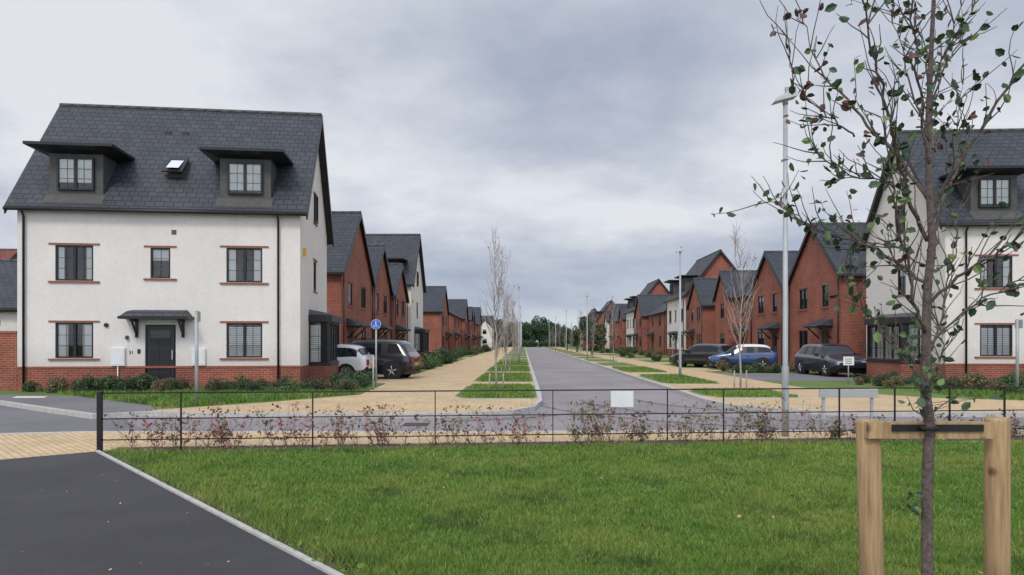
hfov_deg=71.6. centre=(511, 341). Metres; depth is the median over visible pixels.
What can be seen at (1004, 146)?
roof
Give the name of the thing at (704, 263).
roof
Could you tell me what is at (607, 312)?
roof
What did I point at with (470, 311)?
roof
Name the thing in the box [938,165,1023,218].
dormers
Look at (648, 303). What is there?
roof
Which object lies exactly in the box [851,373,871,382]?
garden shrub
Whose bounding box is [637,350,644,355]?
garden shrub
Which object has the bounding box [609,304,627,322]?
roof
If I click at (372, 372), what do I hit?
marker post
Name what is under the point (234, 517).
soil edge
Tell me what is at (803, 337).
windows
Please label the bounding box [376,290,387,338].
windows
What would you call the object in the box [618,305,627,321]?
roof
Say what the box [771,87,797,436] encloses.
street lamp
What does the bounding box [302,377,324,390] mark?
garden shrub
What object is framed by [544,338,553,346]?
garden shrub
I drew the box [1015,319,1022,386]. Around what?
traffic sign post
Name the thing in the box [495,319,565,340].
distant tree belt
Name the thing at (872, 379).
garden shrub
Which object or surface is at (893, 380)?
garden shrub
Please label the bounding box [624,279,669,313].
roof
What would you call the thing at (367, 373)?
garden shrub
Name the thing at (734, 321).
bare street tree
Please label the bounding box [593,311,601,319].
dormers
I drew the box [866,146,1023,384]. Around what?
walls
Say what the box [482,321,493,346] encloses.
walls
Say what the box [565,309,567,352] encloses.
street lamp
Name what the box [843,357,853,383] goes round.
garden notice sign
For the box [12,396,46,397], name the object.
painted utility mark
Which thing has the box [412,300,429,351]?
door and canopy
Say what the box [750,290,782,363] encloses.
door and canopy
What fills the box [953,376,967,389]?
garden shrub
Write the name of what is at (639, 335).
windows
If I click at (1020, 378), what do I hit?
garden shrub
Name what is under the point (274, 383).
garden shrub
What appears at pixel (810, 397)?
block pavement
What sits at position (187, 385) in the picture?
garden shrub
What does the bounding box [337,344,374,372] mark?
parked hatchback
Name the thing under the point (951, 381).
garden shrub
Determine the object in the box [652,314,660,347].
windows
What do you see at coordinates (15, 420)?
side road
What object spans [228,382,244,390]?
garden shrub
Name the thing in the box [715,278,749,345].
walls
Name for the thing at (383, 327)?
door and canopy
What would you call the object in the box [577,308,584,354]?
bare street tree
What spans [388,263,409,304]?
roof
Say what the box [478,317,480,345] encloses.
walls
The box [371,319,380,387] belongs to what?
shared path sign
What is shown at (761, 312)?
windows
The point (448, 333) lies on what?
door and canopy
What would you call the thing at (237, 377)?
garden shrub
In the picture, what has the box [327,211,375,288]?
roof
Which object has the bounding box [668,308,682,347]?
windows
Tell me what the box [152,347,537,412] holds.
block pavement
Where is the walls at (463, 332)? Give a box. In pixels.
[461,311,466,348]
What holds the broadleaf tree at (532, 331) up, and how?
on the ground
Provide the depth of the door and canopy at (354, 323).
35.13 m
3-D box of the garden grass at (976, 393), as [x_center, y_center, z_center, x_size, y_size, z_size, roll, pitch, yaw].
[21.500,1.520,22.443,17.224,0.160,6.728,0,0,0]
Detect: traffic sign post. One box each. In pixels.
[195,311,200,403]
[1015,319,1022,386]
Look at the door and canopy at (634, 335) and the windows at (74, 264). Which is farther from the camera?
the door and canopy at (634, 335)
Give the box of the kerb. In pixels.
[0,347,1023,433]
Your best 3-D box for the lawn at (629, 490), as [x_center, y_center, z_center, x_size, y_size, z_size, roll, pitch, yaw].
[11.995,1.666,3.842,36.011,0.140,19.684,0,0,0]
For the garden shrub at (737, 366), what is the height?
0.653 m
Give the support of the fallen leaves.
on the footpath at (49, 525)
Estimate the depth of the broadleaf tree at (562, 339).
127.84 m
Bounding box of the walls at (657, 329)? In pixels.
[649,313,665,355]
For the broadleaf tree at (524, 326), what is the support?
on the ground
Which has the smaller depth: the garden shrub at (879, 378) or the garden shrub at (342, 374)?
the garden shrub at (342, 374)
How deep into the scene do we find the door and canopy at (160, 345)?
23.29 m
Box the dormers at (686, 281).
[664,267,698,298]
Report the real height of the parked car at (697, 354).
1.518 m
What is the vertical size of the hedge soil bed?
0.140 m
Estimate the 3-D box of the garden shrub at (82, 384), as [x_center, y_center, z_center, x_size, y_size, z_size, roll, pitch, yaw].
[-13.236,1.332,21.817,0.723,0.641,0.708,0,0,-6]
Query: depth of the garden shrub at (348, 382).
22.59 m
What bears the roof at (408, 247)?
on the walls at (415, 293)
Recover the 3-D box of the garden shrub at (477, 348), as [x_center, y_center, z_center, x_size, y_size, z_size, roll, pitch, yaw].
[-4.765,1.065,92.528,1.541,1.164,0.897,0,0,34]
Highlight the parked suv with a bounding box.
[349,339,420,378]
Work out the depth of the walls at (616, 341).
119.20 m
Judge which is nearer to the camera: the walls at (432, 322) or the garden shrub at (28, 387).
the garden shrub at (28, 387)
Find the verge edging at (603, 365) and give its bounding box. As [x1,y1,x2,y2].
[454,349,798,398]
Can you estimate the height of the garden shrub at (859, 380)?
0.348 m
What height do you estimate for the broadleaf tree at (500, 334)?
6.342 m
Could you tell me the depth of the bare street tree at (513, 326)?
49.39 m
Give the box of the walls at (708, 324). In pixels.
[689,286,714,347]
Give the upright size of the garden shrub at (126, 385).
0.582 m
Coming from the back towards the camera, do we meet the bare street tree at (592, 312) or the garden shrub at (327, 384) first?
the bare street tree at (592, 312)
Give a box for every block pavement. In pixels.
[0,431,1023,459]
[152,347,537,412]
[553,347,1023,411]
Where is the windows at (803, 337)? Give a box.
[798,280,829,349]
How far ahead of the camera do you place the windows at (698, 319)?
61.94 m
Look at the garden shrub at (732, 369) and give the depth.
35.98 m
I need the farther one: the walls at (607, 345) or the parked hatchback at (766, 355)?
the walls at (607, 345)
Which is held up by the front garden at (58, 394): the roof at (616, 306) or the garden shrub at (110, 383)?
the garden shrub at (110, 383)
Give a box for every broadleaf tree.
[494,326,500,342]
[494,326,509,346]
[514,321,531,340]
[525,325,541,346]
[531,315,549,331]
[532,321,553,346]
[541,321,558,340]
[552,323,562,340]
[558,329,576,349]
[563,325,584,351]
[578,316,606,354]
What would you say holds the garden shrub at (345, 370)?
on the front garden at (58, 394)
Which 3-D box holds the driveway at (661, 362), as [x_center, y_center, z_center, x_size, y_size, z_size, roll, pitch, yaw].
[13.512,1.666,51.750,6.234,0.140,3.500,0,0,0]
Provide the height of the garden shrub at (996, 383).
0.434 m
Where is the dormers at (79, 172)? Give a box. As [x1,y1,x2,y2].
[22,131,292,207]
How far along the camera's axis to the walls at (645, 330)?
91.10 m
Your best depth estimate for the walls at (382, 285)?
45.48 m
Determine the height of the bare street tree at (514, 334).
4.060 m
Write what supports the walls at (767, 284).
on the front garden at (841, 384)
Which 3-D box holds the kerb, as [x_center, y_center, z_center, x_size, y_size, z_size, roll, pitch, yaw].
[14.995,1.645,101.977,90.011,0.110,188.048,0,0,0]
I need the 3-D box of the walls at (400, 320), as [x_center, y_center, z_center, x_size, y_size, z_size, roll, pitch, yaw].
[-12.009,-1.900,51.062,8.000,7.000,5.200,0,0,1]
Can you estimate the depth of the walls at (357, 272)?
36.87 m
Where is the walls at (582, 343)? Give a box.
[581,310,595,346]
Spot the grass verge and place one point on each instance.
(599, 360)
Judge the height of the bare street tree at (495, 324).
5.365 m
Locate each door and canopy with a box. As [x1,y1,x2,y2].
[20,210,341,389]
[343,277,372,343]
[374,291,393,338]
[395,299,410,341]
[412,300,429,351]
[442,314,453,349]
[479,325,483,345]
[625,311,633,346]
[630,317,641,351]
[645,314,664,353]
[665,298,683,356]
[681,308,701,348]
[729,297,751,343]
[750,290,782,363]
[788,278,838,362]
[864,227,968,373]
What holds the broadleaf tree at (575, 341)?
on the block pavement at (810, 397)
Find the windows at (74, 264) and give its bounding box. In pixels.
[48,191,338,362]
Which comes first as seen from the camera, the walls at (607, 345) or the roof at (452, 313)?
the roof at (452, 313)
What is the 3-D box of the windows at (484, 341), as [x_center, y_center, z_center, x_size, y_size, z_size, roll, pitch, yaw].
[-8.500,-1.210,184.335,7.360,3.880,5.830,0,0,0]
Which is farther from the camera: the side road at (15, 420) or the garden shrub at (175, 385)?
the garden shrub at (175, 385)
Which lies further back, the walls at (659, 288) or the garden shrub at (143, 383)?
the walls at (659, 288)
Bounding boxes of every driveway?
[651,362,669,363]
[687,368,749,370]
[717,373,871,380]
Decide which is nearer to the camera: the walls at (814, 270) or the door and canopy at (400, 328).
the walls at (814, 270)
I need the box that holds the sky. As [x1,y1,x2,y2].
[0,0,1023,341]
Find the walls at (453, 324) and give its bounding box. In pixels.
[449,314,460,349]
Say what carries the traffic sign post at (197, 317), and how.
on the front garden at (58, 394)
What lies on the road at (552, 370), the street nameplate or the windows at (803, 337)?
the street nameplate
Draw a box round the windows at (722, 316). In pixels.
[720,298,745,343]
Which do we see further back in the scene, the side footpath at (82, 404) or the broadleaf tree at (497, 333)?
the broadleaf tree at (497, 333)
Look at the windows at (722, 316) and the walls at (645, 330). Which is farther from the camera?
the walls at (645, 330)
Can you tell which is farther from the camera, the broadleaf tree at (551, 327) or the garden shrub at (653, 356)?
the broadleaf tree at (551, 327)
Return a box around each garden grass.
[36,386,367,407]
[875,383,1023,399]
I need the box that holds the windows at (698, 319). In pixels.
[690,305,699,343]
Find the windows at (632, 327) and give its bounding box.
[627,319,633,345]
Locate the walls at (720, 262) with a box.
[667,253,734,355]
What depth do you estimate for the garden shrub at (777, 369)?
35.44 m
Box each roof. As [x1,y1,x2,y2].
[0,248,16,258]
[2,103,333,246]
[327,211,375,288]
[366,234,426,293]
[368,244,393,295]
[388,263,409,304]
[423,286,449,315]
[448,299,468,320]
[449,310,462,318]
[468,307,472,321]
[473,307,481,325]
[481,316,494,327]
[595,300,614,320]
[604,310,609,322]
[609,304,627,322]
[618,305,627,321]
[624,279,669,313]
[634,294,669,318]
[646,302,666,316]
[664,249,736,302]
[686,278,716,310]
[712,270,756,302]
[748,250,798,296]
[788,222,865,284]
[858,128,1023,253]
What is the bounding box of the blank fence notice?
[611,390,632,406]
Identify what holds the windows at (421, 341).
attached to the walls at (415, 293)
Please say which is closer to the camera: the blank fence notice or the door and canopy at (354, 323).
the blank fence notice
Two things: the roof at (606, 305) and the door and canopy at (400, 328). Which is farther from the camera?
the roof at (606, 305)
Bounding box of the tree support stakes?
[856,416,1010,574]
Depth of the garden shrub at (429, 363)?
40.42 m
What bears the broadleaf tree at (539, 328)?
on the ground
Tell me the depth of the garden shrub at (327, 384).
22.74 m
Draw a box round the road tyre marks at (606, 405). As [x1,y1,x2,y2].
[455,399,818,428]
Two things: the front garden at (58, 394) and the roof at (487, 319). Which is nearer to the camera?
the front garden at (58, 394)
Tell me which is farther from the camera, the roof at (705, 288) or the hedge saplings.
the roof at (705, 288)
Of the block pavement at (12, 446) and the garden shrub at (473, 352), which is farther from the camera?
the garden shrub at (473, 352)
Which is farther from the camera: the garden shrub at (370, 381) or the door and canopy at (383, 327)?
the door and canopy at (383, 327)
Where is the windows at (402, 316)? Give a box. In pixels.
[396,296,404,339]
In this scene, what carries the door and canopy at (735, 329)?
attached to the walls at (721, 325)
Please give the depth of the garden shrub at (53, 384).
22.07 m
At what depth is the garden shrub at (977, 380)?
22.41 m
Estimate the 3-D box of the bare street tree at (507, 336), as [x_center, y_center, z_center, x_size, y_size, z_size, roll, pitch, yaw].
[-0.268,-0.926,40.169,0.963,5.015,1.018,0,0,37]
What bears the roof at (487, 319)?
on the walls at (487, 336)
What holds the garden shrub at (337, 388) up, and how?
on the front garden at (58, 394)
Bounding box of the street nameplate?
[819,389,877,429]
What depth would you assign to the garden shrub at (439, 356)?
44.45 m
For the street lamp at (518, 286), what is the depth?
51.97 m
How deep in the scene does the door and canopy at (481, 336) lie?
141.03 m
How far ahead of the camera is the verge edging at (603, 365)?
23.17 m
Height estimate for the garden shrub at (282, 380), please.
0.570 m
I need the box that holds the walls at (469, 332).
[467,321,471,348]
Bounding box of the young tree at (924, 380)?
[712,0,1023,574]
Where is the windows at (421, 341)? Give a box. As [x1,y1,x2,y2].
[414,271,428,350]
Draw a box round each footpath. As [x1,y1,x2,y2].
[0,394,155,412]
[0,452,327,574]
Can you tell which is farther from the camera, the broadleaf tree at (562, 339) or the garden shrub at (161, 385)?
the broadleaf tree at (562, 339)
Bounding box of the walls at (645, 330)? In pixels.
[635,303,648,352]
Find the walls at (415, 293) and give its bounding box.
[406,255,428,354]
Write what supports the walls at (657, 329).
on the front garden at (841, 384)
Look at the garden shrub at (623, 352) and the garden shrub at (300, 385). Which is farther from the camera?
the garden shrub at (623, 352)
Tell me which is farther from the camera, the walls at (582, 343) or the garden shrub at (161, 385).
the walls at (582, 343)
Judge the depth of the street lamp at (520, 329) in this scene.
81.96 m
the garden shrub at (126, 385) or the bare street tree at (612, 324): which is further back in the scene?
the bare street tree at (612, 324)
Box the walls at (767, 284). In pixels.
[752,259,789,363]
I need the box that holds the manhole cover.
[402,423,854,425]
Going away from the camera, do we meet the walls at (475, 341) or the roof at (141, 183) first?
the roof at (141, 183)
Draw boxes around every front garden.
[0,383,384,409]
[378,347,501,374]
[561,347,1021,399]
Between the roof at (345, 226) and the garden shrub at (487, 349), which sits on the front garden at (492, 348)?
the garden shrub at (487, 349)
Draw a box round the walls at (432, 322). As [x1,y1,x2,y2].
[423,295,447,350]
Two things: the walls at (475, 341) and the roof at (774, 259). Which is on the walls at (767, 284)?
the roof at (774, 259)
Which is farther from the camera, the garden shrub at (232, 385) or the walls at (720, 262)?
the walls at (720, 262)
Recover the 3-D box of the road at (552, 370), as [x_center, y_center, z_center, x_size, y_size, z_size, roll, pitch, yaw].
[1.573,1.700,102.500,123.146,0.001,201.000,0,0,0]
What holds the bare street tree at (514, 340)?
on the grass verge
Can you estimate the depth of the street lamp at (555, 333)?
121.96 m
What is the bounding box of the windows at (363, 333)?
[348,278,366,339]
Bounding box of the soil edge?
[106,453,379,574]
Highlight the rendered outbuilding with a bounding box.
[0,259,16,330]
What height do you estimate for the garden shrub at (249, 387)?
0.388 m
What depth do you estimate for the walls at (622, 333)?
109.91 m
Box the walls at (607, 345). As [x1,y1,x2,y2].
[605,317,609,348]
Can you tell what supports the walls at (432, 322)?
on the front garden at (492, 348)
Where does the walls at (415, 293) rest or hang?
on the front garden at (492, 348)
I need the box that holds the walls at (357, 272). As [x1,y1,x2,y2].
[327,224,370,343]
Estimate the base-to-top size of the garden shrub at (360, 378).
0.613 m
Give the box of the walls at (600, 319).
[592,302,613,346]
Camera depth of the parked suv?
30.00 m
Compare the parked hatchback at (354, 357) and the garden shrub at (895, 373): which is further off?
the parked hatchback at (354, 357)
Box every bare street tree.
[477,225,517,388]
[497,281,515,375]
[498,285,513,367]
[508,296,522,363]
[509,318,517,354]
[511,319,517,357]
[567,322,573,352]
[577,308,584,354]
[588,307,596,343]
[606,294,618,362]
[722,223,757,387]
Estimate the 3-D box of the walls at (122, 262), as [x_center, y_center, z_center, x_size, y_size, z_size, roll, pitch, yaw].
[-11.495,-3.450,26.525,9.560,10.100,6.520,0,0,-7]
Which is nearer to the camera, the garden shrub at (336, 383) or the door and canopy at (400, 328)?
the garden shrub at (336, 383)
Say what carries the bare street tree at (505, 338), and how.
on the grass verge
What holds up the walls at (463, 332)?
on the front garden at (492, 348)
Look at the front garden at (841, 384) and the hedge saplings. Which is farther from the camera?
the front garden at (841, 384)
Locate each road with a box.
[0,405,143,432]
[123,347,1023,430]
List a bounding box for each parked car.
[672,343,734,367]
[794,343,866,376]
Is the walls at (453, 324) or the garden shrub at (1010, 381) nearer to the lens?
the garden shrub at (1010, 381)
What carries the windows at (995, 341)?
attached to the walls at (878, 293)
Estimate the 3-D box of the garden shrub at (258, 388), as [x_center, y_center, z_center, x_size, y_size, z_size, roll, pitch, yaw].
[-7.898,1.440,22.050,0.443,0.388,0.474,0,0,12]
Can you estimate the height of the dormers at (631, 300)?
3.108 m
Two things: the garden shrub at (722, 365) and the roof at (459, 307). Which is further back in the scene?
the roof at (459, 307)
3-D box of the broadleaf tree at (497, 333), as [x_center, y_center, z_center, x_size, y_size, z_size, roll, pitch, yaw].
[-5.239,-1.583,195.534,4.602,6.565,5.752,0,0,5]
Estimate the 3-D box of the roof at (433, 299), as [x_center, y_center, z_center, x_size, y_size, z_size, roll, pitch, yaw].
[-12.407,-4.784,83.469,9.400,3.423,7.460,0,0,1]
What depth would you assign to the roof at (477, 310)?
142.17 m
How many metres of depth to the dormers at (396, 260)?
54.09 m
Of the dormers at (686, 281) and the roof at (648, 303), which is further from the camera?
the roof at (648, 303)
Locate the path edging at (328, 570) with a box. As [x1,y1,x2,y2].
[95,450,343,574]
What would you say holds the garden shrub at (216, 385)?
on the front garden at (58, 394)
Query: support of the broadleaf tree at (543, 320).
on the ground
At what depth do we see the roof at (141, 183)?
24.94 m
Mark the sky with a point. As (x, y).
(599, 140)
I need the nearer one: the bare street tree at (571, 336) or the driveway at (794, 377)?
the driveway at (794, 377)
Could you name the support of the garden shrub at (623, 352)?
on the front garden at (841, 384)
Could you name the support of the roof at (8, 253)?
on the walls
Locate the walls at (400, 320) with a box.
[390,276,405,340]
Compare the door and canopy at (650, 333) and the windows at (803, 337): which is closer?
the windows at (803, 337)
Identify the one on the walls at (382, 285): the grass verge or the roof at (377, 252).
the roof at (377, 252)
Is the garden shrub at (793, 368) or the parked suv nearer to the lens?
the parked suv
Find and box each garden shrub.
[20,381,42,391]
[45,376,69,392]
[71,374,94,391]
[91,375,127,391]
[113,376,135,391]
[130,373,159,390]
[151,379,170,390]
[166,378,186,390]
[178,378,194,389]
[207,377,229,391]
[224,381,237,390]
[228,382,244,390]
[234,373,251,385]
[236,379,254,390]
[245,382,259,391]
[252,382,263,390]
[255,378,270,387]
[266,379,278,387]
[276,375,293,389]
[279,378,299,390]
[296,381,306,389]
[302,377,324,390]
[324,381,332,389]
[328,371,351,383]
[331,376,348,387]
[331,385,341,390]
[339,378,359,390]
[339,380,358,389]
[340,366,355,378]
[351,371,371,386]
[352,373,368,388]
[364,372,371,385]
[421,353,440,368]
[425,351,443,366]
[439,346,453,363]
[449,350,458,361]
[458,349,464,357]
[471,345,480,351]
[471,350,478,354]
[482,344,491,351]
[526,339,533,346]
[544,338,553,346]
[619,349,628,356]
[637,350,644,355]
[651,354,659,360]
[715,360,728,370]
[728,365,738,372]
[735,362,749,372]
[745,365,757,372]
[752,360,764,372]
[768,363,780,372]
[789,366,797,372]
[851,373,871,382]
[854,377,863,384]
[871,375,879,385]
[874,373,893,385]
[881,370,897,377]
[882,375,904,386]
[931,369,946,384]
[939,376,960,389]
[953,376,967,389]
[961,372,993,391]
[989,380,1010,391]
[992,375,1015,390]
[1003,371,1023,386]
[1006,385,1023,394]
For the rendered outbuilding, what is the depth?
28.45 m
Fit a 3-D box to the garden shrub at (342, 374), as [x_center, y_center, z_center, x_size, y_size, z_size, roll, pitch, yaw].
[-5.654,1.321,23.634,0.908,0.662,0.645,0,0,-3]
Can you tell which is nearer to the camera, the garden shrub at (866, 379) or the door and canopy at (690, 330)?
the garden shrub at (866, 379)
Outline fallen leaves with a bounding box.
[22,451,981,574]
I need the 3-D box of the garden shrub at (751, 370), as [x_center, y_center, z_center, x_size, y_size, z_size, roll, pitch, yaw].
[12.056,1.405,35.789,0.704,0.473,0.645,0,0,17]
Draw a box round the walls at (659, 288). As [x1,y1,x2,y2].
[626,281,668,348]
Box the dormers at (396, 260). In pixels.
[387,258,407,262]
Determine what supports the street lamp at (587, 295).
on the block pavement at (810, 397)
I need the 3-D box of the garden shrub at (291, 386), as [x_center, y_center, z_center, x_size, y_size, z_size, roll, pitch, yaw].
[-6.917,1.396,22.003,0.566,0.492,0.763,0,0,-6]
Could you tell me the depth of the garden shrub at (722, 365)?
37.46 m
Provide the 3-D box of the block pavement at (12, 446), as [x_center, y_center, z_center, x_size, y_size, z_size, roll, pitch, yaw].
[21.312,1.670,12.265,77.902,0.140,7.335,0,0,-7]
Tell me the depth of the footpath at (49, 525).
6.02 m
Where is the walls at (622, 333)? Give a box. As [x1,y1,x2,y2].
[619,313,625,348]
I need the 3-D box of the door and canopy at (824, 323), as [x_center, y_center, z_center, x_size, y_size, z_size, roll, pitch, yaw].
[16.106,-0.775,38.806,1.010,4.750,6.669,0,0,1]
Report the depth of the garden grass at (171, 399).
19.84 m
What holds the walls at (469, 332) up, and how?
on the front garden at (492, 348)
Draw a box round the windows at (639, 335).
[636,317,640,346]
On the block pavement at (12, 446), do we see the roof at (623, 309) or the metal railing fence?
the metal railing fence
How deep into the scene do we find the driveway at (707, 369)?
39.96 m
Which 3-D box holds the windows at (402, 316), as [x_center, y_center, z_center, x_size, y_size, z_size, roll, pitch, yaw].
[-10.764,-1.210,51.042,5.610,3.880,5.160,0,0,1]
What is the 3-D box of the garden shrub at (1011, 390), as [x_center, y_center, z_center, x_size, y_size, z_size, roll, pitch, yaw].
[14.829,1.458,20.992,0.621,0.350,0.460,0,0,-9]
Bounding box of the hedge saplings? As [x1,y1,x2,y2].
[103,395,1023,450]
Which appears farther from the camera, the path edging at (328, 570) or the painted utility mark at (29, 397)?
the painted utility mark at (29, 397)
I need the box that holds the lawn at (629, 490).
[102,440,1023,574]
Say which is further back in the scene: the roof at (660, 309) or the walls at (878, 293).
the roof at (660, 309)
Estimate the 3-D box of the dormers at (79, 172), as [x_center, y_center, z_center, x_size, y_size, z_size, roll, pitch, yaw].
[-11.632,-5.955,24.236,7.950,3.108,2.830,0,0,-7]
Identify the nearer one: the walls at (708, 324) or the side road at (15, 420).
the side road at (15, 420)
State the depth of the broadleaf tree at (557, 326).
212.04 m
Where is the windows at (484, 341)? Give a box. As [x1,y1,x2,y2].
[482,330,486,343]
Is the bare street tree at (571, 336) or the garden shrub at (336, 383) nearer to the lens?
the garden shrub at (336, 383)
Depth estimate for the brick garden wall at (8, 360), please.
22.95 m
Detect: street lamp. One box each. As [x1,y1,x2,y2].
[517,284,521,361]
[519,305,521,354]
[555,317,556,349]
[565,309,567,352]
[585,293,588,358]
[675,246,684,376]
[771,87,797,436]
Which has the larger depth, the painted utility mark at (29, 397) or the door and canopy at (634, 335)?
the door and canopy at (634, 335)
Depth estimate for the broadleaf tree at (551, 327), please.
207.81 m
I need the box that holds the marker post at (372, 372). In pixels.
[372,355,373,389]
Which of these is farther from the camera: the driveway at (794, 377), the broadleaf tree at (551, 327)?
the broadleaf tree at (551, 327)
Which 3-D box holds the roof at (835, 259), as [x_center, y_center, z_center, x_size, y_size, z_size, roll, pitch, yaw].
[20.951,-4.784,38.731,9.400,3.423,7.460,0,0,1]
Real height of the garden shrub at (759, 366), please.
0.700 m
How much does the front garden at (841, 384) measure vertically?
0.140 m
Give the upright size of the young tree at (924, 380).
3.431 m
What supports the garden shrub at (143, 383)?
on the front garden at (58, 394)
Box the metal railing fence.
[97,386,1023,450]
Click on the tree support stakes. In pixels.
(994, 432)
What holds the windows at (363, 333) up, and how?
attached to the walls at (357, 272)
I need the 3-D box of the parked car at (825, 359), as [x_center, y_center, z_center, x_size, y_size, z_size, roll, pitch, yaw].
[14.950,0.871,33.305,2.070,1.568,4.230,0,0,-2]
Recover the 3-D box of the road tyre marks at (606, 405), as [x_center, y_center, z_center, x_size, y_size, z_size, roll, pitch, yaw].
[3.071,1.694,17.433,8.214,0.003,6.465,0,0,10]
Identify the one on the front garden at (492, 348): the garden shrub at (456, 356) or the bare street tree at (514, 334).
the garden shrub at (456, 356)
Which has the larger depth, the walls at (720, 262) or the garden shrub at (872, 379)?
the walls at (720, 262)
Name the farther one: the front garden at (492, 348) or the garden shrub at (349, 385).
the front garden at (492, 348)
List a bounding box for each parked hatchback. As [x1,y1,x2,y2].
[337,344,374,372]
[708,344,777,369]
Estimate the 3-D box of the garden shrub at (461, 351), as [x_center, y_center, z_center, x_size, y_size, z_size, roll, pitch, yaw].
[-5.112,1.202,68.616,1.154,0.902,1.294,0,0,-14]
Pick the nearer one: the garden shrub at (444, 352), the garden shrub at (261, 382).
the garden shrub at (261, 382)
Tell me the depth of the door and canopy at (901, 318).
27.73 m
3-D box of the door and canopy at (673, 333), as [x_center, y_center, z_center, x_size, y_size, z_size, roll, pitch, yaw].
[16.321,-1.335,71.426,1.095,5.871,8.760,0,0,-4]
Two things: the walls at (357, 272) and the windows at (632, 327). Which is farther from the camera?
the windows at (632, 327)
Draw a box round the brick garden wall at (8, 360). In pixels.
[0,331,16,390]
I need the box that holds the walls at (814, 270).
[790,232,865,362]
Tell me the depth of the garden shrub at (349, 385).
22.19 m
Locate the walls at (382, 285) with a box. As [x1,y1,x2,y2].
[371,256,389,338]
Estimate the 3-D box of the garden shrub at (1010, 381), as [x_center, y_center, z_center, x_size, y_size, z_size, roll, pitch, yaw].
[15.671,1.353,22.763,0.698,0.575,1.037,0,0,-9]
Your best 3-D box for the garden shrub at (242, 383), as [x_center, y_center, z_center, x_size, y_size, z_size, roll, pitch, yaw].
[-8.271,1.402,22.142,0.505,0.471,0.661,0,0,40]
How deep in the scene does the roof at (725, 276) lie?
55.27 m
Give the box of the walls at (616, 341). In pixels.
[610,311,618,349]
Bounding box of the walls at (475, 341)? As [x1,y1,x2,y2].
[474,324,476,345]
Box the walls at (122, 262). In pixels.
[17,153,338,390]
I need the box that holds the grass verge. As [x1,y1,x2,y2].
[455,347,796,397]
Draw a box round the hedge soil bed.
[105,435,1023,452]
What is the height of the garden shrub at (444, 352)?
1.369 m
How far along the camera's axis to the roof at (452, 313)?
91.69 m
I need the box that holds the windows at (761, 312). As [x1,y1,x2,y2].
[757,290,777,344]
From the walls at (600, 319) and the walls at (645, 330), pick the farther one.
the walls at (600, 319)
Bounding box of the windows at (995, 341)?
[867,203,1018,361]
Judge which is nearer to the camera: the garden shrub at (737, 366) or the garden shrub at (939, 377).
the garden shrub at (939, 377)
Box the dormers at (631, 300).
[624,289,646,311]

